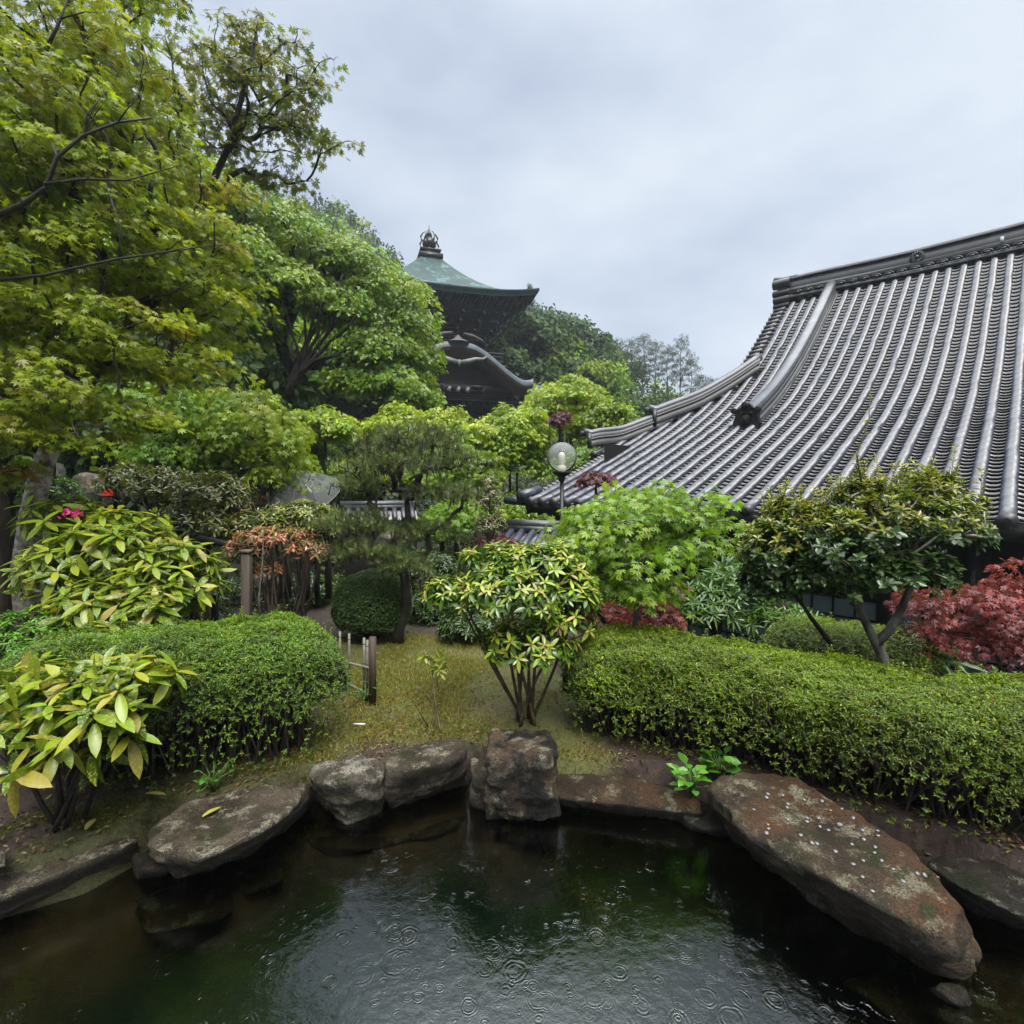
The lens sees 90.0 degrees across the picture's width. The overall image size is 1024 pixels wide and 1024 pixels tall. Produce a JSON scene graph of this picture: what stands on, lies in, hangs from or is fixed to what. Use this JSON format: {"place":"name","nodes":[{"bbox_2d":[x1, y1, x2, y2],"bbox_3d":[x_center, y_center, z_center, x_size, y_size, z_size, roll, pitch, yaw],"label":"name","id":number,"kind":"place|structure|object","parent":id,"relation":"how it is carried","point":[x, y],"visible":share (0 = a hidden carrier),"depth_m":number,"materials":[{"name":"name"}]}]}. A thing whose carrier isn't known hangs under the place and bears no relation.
{"place":"outdoors","nodes":[
{"label":"outdoors","id":0,"kind":"place"},
{"bbox_2d":[0,780,1023,1023],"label":"pond water","id":1,"kind":"structure","parent":0,"point":[452,906],"depth_m":2.34,"materials":[{"name":"liquid"}]},
{"bbox_2d":[931,983,971,1006],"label":"stone","id":2,"kind":"object","parent":1,"relation":"in","point":[954,994],"visible":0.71,"depth_m":2.05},
{"bbox_2d":[0,342,1023,915],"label":"ground","id":3,"kind":"structure","parent":0,"point":[936,840],"depth_m":3.34,"materials":[{"name":"plant"}]},
{"bbox_2d":[0,271,51,659],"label":"maple","id":4,"kind":"object","parent":3,"relation":"on","point":[14,476],"visible":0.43,"depth_m":4.59,"materials":[{"name":"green plant"}]},
{"bbox_2d":[0,605,73,761],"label":"azalea bush","id":5,"kind":"object","parent":3,"relation":"on","point":[25,640],"visible":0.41,"depth_m":3.35,"materials":[{"name":"green plant"}]},
{"bbox_2d":[15,474,107,611],"bbox_3d":[-5.074,0.543,5.850,1.377,1.981,0.680,3,5,39],"label":"azalea bush","id":6,"kind":"object","parent":3,"relation":"on","point":[56,491],"visible":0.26,"depth_m":5.94,"materials":[{"name":"green plant"}]},
{"bbox_2d":[0,837,139,918],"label":"kerb stone","id":7,"kind":"object","parent":3,"relation":"on","point":[18,889],"visible":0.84,"depth_m":2.52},
{"bbox_2d":[0,332,152,550],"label":"forest tree","id":8,"kind":"object","parent":3,"relation":"on","point":[13,500],"visible":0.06,"depth_m":11.32,"materials":[{"name":"green plant"}]},
{"bbox_2d":[0,328,170,529],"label":"forest tree","id":9,"kind":"object","parent":3,"relation":"on","point":[79,465],"visible":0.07,"depth_m":11.49,"materials":[{"name":"green plant"}]},
{"bbox_2d":[70,472,111,499],"bbox_3d":[-7.832,-0.472,9.519,1.163,0.536,0.542,0,4,0],"label":"garden rock","id":10,"kind":"object","parent":3,"relation":"on","point":[85,478],"visible":0.38,"depth_m":9.30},
{"bbox_2d":[0,72,184,200],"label":"forest tree","id":11,"kind":"object","parent":3,"relation":"on","point":[137,144],"visible":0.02,"depth_m":20.20,"materials":[{"name":"green plant"}]},
{"bbox_2d":[0,644,197,833],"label":"spotted laurel","id":12,"kind":"object","parent":3,"relation":"on","point":[75,698],"visible":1,"depth_m":2.60,"materials":[{"name":"green plant"}]},
{"bbox_2d":[0,9,227,177],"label":"forest tree","id":13,"kind":"object","parent":3,"relation":"on","point":[164,51],"visible":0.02,"depth_m":23.06,"materials":[{"name":"green plant"}]},
{"bbox_2d":[0,494,235,648],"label":"spotted laurel","id":14,"kind":"object","parent":3,"relation":"on","point":[61,561],"visible":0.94,"depth_m":3.81,"materials":[{"name":"green plant"}]},
{"bbox_2d":[46,0,194,603],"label":"overhanging maple","id":15,"kind":"object","parent":3,"relation":"on","point":[179,18],"visible":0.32,"depth_m":5.95,"materials":[{"name":"green plant"}]},
{"bbox_2d":[16,314,250,514],"bbox_3d":[-9.219,-1.383,13.396,5.906,7.705,5.920,2,4,23],"label":"forest tree","id":16,"kind":"object","parent":3,"relation":"on","point":[65,457],"visible":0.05,"depth_m":12.17,"materials":[{"name":"green plant"}]},
{"bbox_2d":[0,0,284,645],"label":"maple","id":17,"kind":"object","parent":3,"relation":"on","point":[48,178],"visible":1,"depth_m":4.62,"materials":[{"name":"green plant"}]},
{"bbox_2d":[0,765,295,881],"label":"moss","id":18,"kind":"object","parent":3,"relation":"on","point":[110,801],"visible":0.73,"depth_m":2.85,"materials":[{"name":"green plant"}]},
{"bbox_2d":[132,852,168,878],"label":"wedge stone","id":19,"kind":"object","parent":3,"relation":"on","point":[146,865],"visible":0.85,"depth_m":2.67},
{"bbox_2d":[95,378,256,569],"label":"weeping maple","id":20,"kind":"object","parent":3,"relation":"on","point":[177,453],"visible":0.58,"depth_m":7.91,"materials":[{"name":"green plant"}]},
{"bbox_2d":[0,604,352,794],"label":"clipped hedge","id":21,"kind":"object","parent":3,"relation":"on","point":[253,668],"visible":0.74,"depth_m":3.23,"materials":[{"name":"green plant"}]},
{"bbox_2d":[88,461,284,618],"bbox_3d":[-4.246,0.407,6.565,2.966,2.171,1.327,2,4,29],"label":"mixed shrub","id":22,"kind":"object","parent":3,"relation":"on","point":[174,487],"visible":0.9,"depth_m":6.27,"materials":[{"name":"green plant"}]},
{"bbox_2d":[75,348,319,538],"bbox_3d":[-7.588,-0.556,12.721,5.075,6.463,5.062,3,5,39],"label":"forest tree","id":23,"kind":"object","parent":3,"relation":"on","point":[275,386],"visible":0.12,"depth_m":12.12,"materials":[{"name":"green plant"}]},
{"bbox_2d":[70,154,335,372],"bbox_3d":[-12.283,-6.998,20.627,10.371,13.546,9.154,3,5,38],"label":"forest tree","id":24,"kind":"object","parent":3,"relation":"on","point":[298,324],"visible":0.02,"depth_m":19.25,"materials":[{"name":"green plant"}]},
{"bbox_2d":[193,758,234,792],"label":"weed","id":25,"kind":"object","parent":3,"relation":"on","point":[213,787],"visible":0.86,"depth_m":3.05,"materials":[{"name":"green plant"}]},
{"bbox_2d":[169,441,268,578],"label":"weeping maple","id":26,"kind":"object","parent":3,"relation":"on","point":[232,471],"visible":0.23,"depth_m":9.12,"materials":[{"name":"green plant"}]},
{"bbox_2d":[145,783,313,877],"bbox_3d":[-1.547,1.854,2.986,0.702,0.455,0.963,3,5,43],"label":"ledge stone","id":27,"kind":"object","parent":3,"relation":"on","point":[185,839],"visible":0.96,"depth_m":2.76,"materials":[{"name":"stone"}]},
{"bbox_2d":[239,549,254,618],"bbox_3d":[-2.720,0.780,5.260,0.121,0.793,0.106,0,4,0],"label":"wooden post","id":28,"kind":"object","parent":3,"relation":"on","point":[247,579],"visible":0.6,"depth_m":5.22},
{"bbox_2d":[172,381,324,576],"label":"weeping maple","id":29,"kind":"object","parent":3,"relation":"on","point":[279,441],"visible":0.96,"depth_m":8.26,"materials":[{"name":"green plant"}]},
{"bbox_2d":[143,6,365,564],"bbox_3d":[-3.872,-2.436,6.881,4.352,7.608,1.656,1,4,13],"label":"tall maple","id":30,"kind":"object","parent":3,"relation":"on","point":[233,68],"visible":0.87,"depth_m":6.44,"materials":[{"name":"green plant"}]},
{"bbox_2d":[231,456,279,556],"bbox_3d":[-5.068,-0.116,10.013,0.886,1.949,0.822,2,4,32],"label":"wayside shrine","id":31,"kind":"object","parent":3,"relation":"on","point":[261,490],"visible":0.02,"depth_m":9.88,"materials":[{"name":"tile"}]},
{"bbox_2d":[253,573,286,617],"bbox_3d":[-3.310,1.186,6.939,0.463,0.737,0.723,-2,4,-25],"label":"garden rock","id":32,"kind":"object","parent":3,"relation":"on","point":[280,602],"visible":0.33,"depth_m":6.70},
{"bbox_2d":[222,525,332,615],"bbox_3d":[-2.564,0.844,5.546,1.252,1.420,0.678,2,4,26],"label":"copper shrub","id":33,"kind":"object","parent":3,"relation":"on","point":[275,537],"visible":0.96,"depth_m":5.49,"materials":[{"name":"brown plant"}]},
{"bbox_2d":[229,340,332,508],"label":"forest tree","id":34,"kind":"object","parent":3,"relation":"on","point":[269,361],"visible":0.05,"depth_m":15.28,"materials":[{"name":"green plant"}]},
{"bbox_2d":[252,499,339,618],"bbox_3d":[-2.623,0.672,6.315,1.097,1.665,0.821,0,4,0],"label":"mixed shrub","id":35,"kind":"object","parent":3,"relation":"on","point":[295,511],"visible":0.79,"depth_m":6.17,"materials":[{"name":"green plant"}]},
{"bbox_2d":[244,303,349,383],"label":"forest tree","id":36,"kind":"object","parent":3,"relation":"on","point":[290,339],"depth_m":17.95,"materials":[{"name":"green plant"}]},
{"bbox_2d":[266,547,334,598],"bbox_3d":[-2.660,0.774,6.451,0.768,0.699,0.362,-1,4,-8],"label":"post fence","id":37,"kind":"object","parent":3,"relation":"on","point":[328,564],"visible":0.58,"depth_m":6.44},
{"bbox_2d":[164,154,449,516],"bbox_3d":[-5.118,-4.067,13.505,6.982,9.404,4.762,-1,4,-15],"label":"spreading maple","id":38,"kind":"object","parent":3,"relation":"on","point":[327,265],"visible":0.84,"depth_m":12.76,"materials":[{"name":"green plant"}]},
{"bbox_2d":[40,464,576,626],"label":"undergrowth","id":39,"kind":"object","parent":3,"relation":"on","point":[236,592],"visible":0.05,"depth_m":10.77,"materials":[{"name":"green plant"}]},
{"bbox_2d":[283,572,335,610],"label":"shrub","id":40,"kind":"object","parent":3,"relation":"on","point":[313,601],"visible":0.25,"depth_m":7.11,"materials":[{"name":"green plant"}]},
{"bbox_2d":[296,442,343,539],"bbox_3d":[-4.655,-0.443,12.479,1.174,2.524,1.192,0,4,0],"label":"clipped ball","id":41,"kind":"object","parent":3,"relation":"on","point":[317,449],"visible":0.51,"depth_m":12.12,"materials":[{"name":"green plant"}]},
{"bbox_2d":[306,458,341,551],"bbox_3d":[-4.059,-0.109,11.531,1.055,2.221,1.065,0,4,0],"label":"clipped ball","id":42,"kind":"object","parent":3,"relation":"on","point":[324,467],"visible":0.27,"depth_m":11.11,"materials":[{"name":"plant"}]},
{"bbox_2d":[288,404,367,547],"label":"garden maple","id":43,"kind":"object","parent":3,"relation":"on","point":[325,424],"visible":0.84,"depth_m":10.82,"materials":[{"name":"green plant"}]},
{"bbox_2d":[308,335,382,426],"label":"forest tree","id":44,"kind":"object","parent":3,"relation":"on","point":[352,408],"visible":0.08,"depth_m":25.18,"materials":[{"name":"green plant"}]},
{"bbox_2d":[309,755,385,823],"bbox_3d":[-1.053,1.773,3.308,0.539,0.459,0.573,0,4,0],"label":"bank boulder","id":45,"kind":"object","parent":3,"relation":"on","point":[348,790],"visible":0.95,"depth_m":3.10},
{"bbox_2d":[327,436,374,457],"bbox_3d":[-4.239,-0.774,13.482,1.248,2.739,1.256,0,4,0],"label":"clipped ball","id":46,"kind":"object","parent":3,"relation":"on","point":[342,447],"visible":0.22,"depth_m":12.95,"materials":[{"name":"green plant"}]},
{"bbox_2d":[320,469,385,516],"bbox_3d":[-3.091,0.160,10.033,1.294,2.073,1.265,0,4,0],"label":"clipped ball","id":47,"kind":"object","parent":3,"relation":"on","point":[324,491],"visible":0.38,"depth_m":9.56,"materials":[{"name":"plant"}]},
{"bbox_2d":[339,631,375,705],"bbox_3d":[-1.453,1.302,4.553,0.079,0.598,0.982,-3,5,-43],"label":"bamboo fence","id":48,"kind":"object","parent":3,"relation":"on","point":[370,666],"visible":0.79,"depth_m":4.21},
{"bbox_2d":[330,568,412,639],"bbox_3d":[-1.592,1.060,5.822,0.926,0.842,0.908,0,4,0],"label":"round shrub","id":49,"kind":"object","parent":3,"relation":"on","point":[368,604],"visible":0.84,"depth_m":5.53,"materials":[{"name":"green plant"}]},
{"bbox_2d":[340,500,419,587],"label":"tiled garden wall","id":50,"kind":"structure","parent":3,"relation":"on","point":[396,508],"depth_m":8.23,"materials":[{"name":"tile"}]},
{"bbox_2d":[349,400,423,500],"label":"garden maple","id":51,"kind":"object","parent":3,"relation":"on","point":[383,416],"visible":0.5,"depth_m":11.57,"materials":[{"name":"green plant"}]},
{"bbox_2d":[327,453,447,500],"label":"garden maple","id":52,"kind":"object","parent":3,"relation":"on","point":[434,480],"visible":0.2,"depth_m":9.37,"materials":[{"name":"green plant"}]},
{"bbox_2d":[299,413,488,644],"bbox_3d":[-1.222,0.218,5.519,2.088,2.663,1.316,-1,4,-12],"label":"pine tree","id":53,"kind":"object","parent":3,"relation":"on","point":[395,556],"visible":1,"depth_m":5.39,"materials":[{"name":"green plant"}]},
{"bbox_2d":[376,549,464,600],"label":"shrub","id":54,"kind":"object","parent":3,"relation":"on","point":[448,564],"visible":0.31,"depth_m":7.14,"materials":[{"name":"green plant"}]},
{"bbox_2d":[383,739,469,806],"bbox_3d":[-0.559,1.760,3.469,0.540,0.469,0.734,0,4,0],"label":"bank boulder","id":55,"kind":"object","parent":3,"relation":"on","point":[426,770],"visible":0.98,"depth_m":3.26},
{"bbox_2d":[408,592,457,625],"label":"shrub","id":56,"kind":"object","parent":3,"relation":"on","point":[428,615],"visible":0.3,"depth_m":6.41,"materials":[{"name":"green plant"}]},
{"bbox_2d":[415,647,451,732],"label":"sapling","id":57,"kind":"object","parent":3,"relation":"on","point":[438,669],"visible":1,"depth_m":3.98,"materials":[{"name":"green plant"}]},
{"bbox_2d":[261,631,628,785],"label":"grass","id":58,"kind":"structure","parent":3,"relation":"on","point":[398,650],"depth_m":4.28,"materials":[{"name":"green plant"}]},
{"bbox_2d":[394,405,501,563],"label":"garden maple","id":59,"kind":"object","parent":3,"relation":"on","point":[452,416],"visible":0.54,"depth_m":10.67,"materials":[{"name":"green plant"}]},
{"bbox_2d":[417,498,507,580],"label":"garden maple","id":60,"kind":"object","parent":3,"relation":"on","point":[464,518],"visible":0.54,"depth_m":8.28,"materials":[{"name":"green plant"}]},
{"bbox_2d":[436,608,500,644],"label":"shrub","id":61,"kind":"object","parent":3,"relation":"on","point":[459,626],"visible":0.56,"depth_m":5.65,"materials":[{"name":"green plant"}]},
{"bbox_2d":[259,191,684,456],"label":"wood","id":62,"kind":"object","parent":3,"relation":"on","point":[372,239],"visible":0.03,"depth_m":78.50,"materials":[{"name":"green plant"}]},
{"bbox_2d":[445,450,509,564],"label":"garden maple","id":63,"kind":"object","parent":3,"relation":"on","point":[490,462],"visible":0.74,"depth_m":9.21,"materials":[{"name":"green plant"}]},
{"bbox_2d":[469,757,486,809],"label":"side boulder","id":64,"kind":"object","parent":3,"relation":"on","point":[477,767],"visible":0.25,"depth_m":3.25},
{"bbox_2d":[349,227,609,457],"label":"pagoda hall","id":65,"kind":"structure","parent":3,"relation":"on","point":[477,380],"depth_m":30.54,"materials":[{"name":"wood"}]},
{"bbox_2d":[473,475,507,543],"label":"variegated shrub","id":66,"kind":"object","parent":3,"relation":"on","point":[488,521],"visible":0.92,"depth_m":6.94,"materials":[{"name":"green plant"}]},
{"bbox_2d":[417,539,605,726],"bbox_3d":[-0.021,0.927,3.900,1.476,1.426,0.961,0,4,0],"label":"andromeda shrub","id":67,"kind":"object","parent":3,"relation":"on","point":[470,589],"visible":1,"depth_m":3.69,"materials":[{"name":"green plant"}]},
{"bbox_2d":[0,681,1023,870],"bbox_3d":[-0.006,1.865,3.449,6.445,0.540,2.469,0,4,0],"label":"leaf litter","id":68,"kind":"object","parent":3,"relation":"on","point":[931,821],"visible":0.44,"depth_m":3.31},
{"bbox_2d":[473,402,557,491],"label":"garden maple","id":69,"kind":"object","parent":3,"relation":"on","point":[512,420],"visible":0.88,"depth_m":12.51,"materials":[{"name":"green plant"}]},
{"bbox_2d":[477,431,558,492],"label":"garden maple","id":70,"kind":"object","parent":3,"relation":"on","point":[531,457],"visible":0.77,"depth_m":12.52,"materials":[{"name":"green plant"}]},
{"bbox_2d":[488,492,550,519],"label":"garden maple","id":71,"kind":"object","parent":3,"relation":"on","point":[515,511],"visible":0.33,"depth_m":11.99,"materials":[{"name":"green plant"}]},
{"bbox_2d":[484,728,560,820],"bbox_3d":[0.068,1.717,3.344,0.508,0.643,0.624,0,4,0],"label":"upright boulder","id":72,"kind":"object","parent":3,"relation":"on","point":[522,777],"visible":0.92,"depth_m":3.08,"materials":[{"name":"stone"}]},
{"bbox_2d":[486,341,559,386],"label":"forest tree","id":73,"kind":"object","parent":3,"relation":"on","point":[520,364],"visible":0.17,"depth_m":38.03,"materials":[{"name":"green plant"}]},
{"bbox_2d":[491,519,577,618],"bbox_3d":[0.318,1.140,9.392,1.436,1.999,1.930,2,4,27],"label":"tiled gatehouse","id":74,"kind":"object","parent":3,"relation":"on","point":[522,530],"visible":0.27,"depth_m":9.18,"materials":[{"name":"tile"}]},
{"bbox_2d":[487,309,596,383],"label":"forest tree","id":75,"kind":"object","parent":3,"relation":"on","point":[524,330],"visible":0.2,"depth_m":40.39,"materials":[{"name":"green plant"}]},
{"bbox_2d":[547,442,576,647],"bbox_3d":[0.522,0.369,5.435,0.314,2.205,0.314,0,4,0],"label":"garden lamp","id":76,"kind":"object","parent":3,"relation":"on","point":[561,473],"visible":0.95,"depth_m":5.38,"materials":[{"name":"glass"}]},
{"bbox_2d":[517,373,613,450],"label":"garden maple","id":77,"kind":"object","parent":3,"relation":"on","point":[557,394],"visible":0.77,"depth_m":15.32,"materials":[{"name":"green plant"}]},
{"bbox_2d":[530,328,611,452],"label":"forest tree","id":78,"kind":"object","parent":3,"relation":"on","point":[560,358],"visible":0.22,"depth_m":41.80,"materials":[{"name":"green plant"}]},
{"bbox_2d":[551,444,598,546],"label":"garden maple","id":79,"kind":"object","parent":3,"relation":"on","point":[583,452],"visible":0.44,"depth_m":13.60,"materials":[{"name":"green plant"}]},
{"bbox_2d":[532,306,622,374],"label":"forest tree","id":80,"kind":"object","parent":3,"relation":"on","point":[594,342],"visible":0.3,"depth_m":54.94,"materials":[{"name":"green plant"}]},
{"bbox_2d":[573,470,618,494],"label":"red maple","id":81,"kind":"object","parent":3,"relation":"on","point":[593,477],"visible":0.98,"depth_m":7.83,"materials":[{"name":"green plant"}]},
{"bbox_2d":[562,356,632,448],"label":"forest tree","id":82,"kind":"object","parent":3,"relation":"on","point":[590,371],"visible":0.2,"depth_m":37.95,"materials":[{"name":"green plant"}]},
{"bbox_2d":[562,397,636,450],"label":"garden maple","id":83,"kind":"object","parent":3,"relation":"on","point":[607,414],"visible":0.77,"depth_m":14.51,"materials":[{"name":"green plant"}]},
{"bbox_2d":[557,774,702,819],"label":"edging slab","id":84,"kind":"structure","parent":3,"relation":"on","point":[623,794],"depth_m":3.21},
{"bbox_2d":[666,752,720,798],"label":"leafy clump","id":85,"kind":"object","parent":84,"relation":"on","point":[677,771],"visible":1,"depth_m":3.11,"materials":[{"name":"green plant"}]},
{"bbox_2d":[570,577,691,634],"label":"red maple","id":86,"kind":"object","parent":3,"relation":"on","point":[610,611],"visible":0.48,"depth_m":5.25,"materials":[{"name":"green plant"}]},
{"bbox_2d":[628,333,657,396],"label":"forest tree","id":87,"kind":"object","parent":3,"relation":"on","point":[644,356],"visible":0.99,"depth_m":68.66,"materials":[{"name":"green plant"}]},
{"bbox_2d":[535,479,758,626],"bbox_3d":[1.169,0.714,4.450,1.943,2.009,1.577,0,4,0],"label":"maple","id":88,"kind":"object","parent":3,"relation":"on","point":[620,523],"visible":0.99,"depth_m":4.17,"materials":[{"name":"green plant"}]},
{"bbox_2d":[653,344,682,400],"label":"forest tree","id":89,"kind":"object","parent":3,"relation":"on","point":[668,377],"visible":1,"depth_m":68.95,"materials":[{"name":"green plant"}]},
{"bbox_2d":[666,333,695,396],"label":"forest tree","id":90,"kind":"object","parent":3,"relation":"on","point":[680,359],"visible":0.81,"depth_m":70.64,"materials":[{"name":"green plant"}]},
{"bbox_2d":[678,806,729,836],"bbox_3d":[1.173,1.915,3.088,0.321,0.198,0.238,0,4,0],"label":"foot stone","id":91,"kind":"object","parent":3,"relation":"on","point":[708,822],"visible":0.45,"depth_m":3.03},
{"bbox_2d":[697,746,740,777],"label":"leafy clump","id":92,"kind":"object","parent":3,"relation":"on","point":[734,762],"visible":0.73,"depth_m":3.24,"materials":[{"name":"green plant"}]},
{"bbox_2d":[667,559,846,641],"bbox_3d":[2.639,1.303,5.685,2.003,1.597,1.109,0,4,0],"label":"lance leaved shrub","id":93,"kind":"object","parent":3,"relation":"on","point":[765,613],"visible":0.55,"depth_m":5.46,"materials":[{"name":"green plant"}]},
{"bbox_2d":[503,221,1023,677],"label":"temple hall","id":94,"kind":"structure","parent":3,"relation":"on","point":[930,355],"depth_m":11.10,"materials":[{"name":"tile"}]},
{"bbox_2d":[557,617,1023,843],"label":"clipped hedge","id":95,"kind":"object","parent":3,"relation":"on","point":[950,734],"visible":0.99,"depth_m":3.08,"materials":[{"name":"green plant"}]},
{"bbox_2d":[733,476,852,654],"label":"broadleaf tree","id":96,"kind":"object","parent":3,"relation":"on","point":[779,525],"visible":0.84,"depth_m":3.80,"materials":[{"name":"green plant"}]},
{"bbox_2d":[707,772,981,980],"bbox_3d":[1.677,1.801,2.722,0.920,0.488,1.287,-3,4,-35],"label":"flat boulder","id":97,"kind":"object","parent":3,"relation":"on","point":[921,921],"visible":0.97,"depth_m":2.40,"materials":[{"name":"stone"}]},
{"bbox_2d":[754,610,961,677],"bbox_3d":[3.070,1.520,4.627,1.652,1.180,0.801,1,4,22],"label":"clipped hedge","id":98,"kind":"object","parent":3,"relation":"on","point":[856,638],"visible":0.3,"depth_m":4.46,"materials":[{"name":"green plant"}]},
{"bbox_2d":[789,387,1002,665],"bbox_3d":[2.755,0.199,3.697,1.406,2.182,0.898,0,4,0],"label":"broadleaf tree","id":99,"kind":"object","parent":3,"relation":"on","point":[881,566],"visible":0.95,"depth_m":3.51,"materials":[{"name":"green plant"}]},
{"bbox_2d":[883,557,1023,673],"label":"red maple","id":100,"kind":"object","parent":3,"relation":"on","point":[1006,639],"visible":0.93,"depth_m":4.10,"materials":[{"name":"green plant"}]},
{"bbox_2d":[927,856,1023,928],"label":"corner stone","id":101,"kind":"object","parent":3,"relation":"on","point":[993,890],"visible":0.81,"depth_m":2.46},
{"bbox_2d":[0,0,1023,406],"label":"sky","id":102,"kind":"structure","parent":0,"point":[652,167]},
{"bbox_2d":[545,410,572,438],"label":"red maple","id":103,"kind":"object","parent":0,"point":[560,418],"visible":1,"depth_m":12.25,"materials":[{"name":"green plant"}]},
{"bbox_2d":[885,620,952,659],"bbox_3d":[3.484,1.413,4.436,0.688,0.926,0.464,-2,4,-30],"label":"nandina","id":104,"kind":"object","parent":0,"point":[929,642],"visible":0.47,"depth_m":4.29,"materials":[{"name":"red plant"}]},
{"bbox_2d":[932,643,989,675],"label":"strap leaved plant","id":105,"kind":"object","parent":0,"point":[951,663],"visible":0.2,"depth_m":4.88,"materials":[{"name":"green plant"}]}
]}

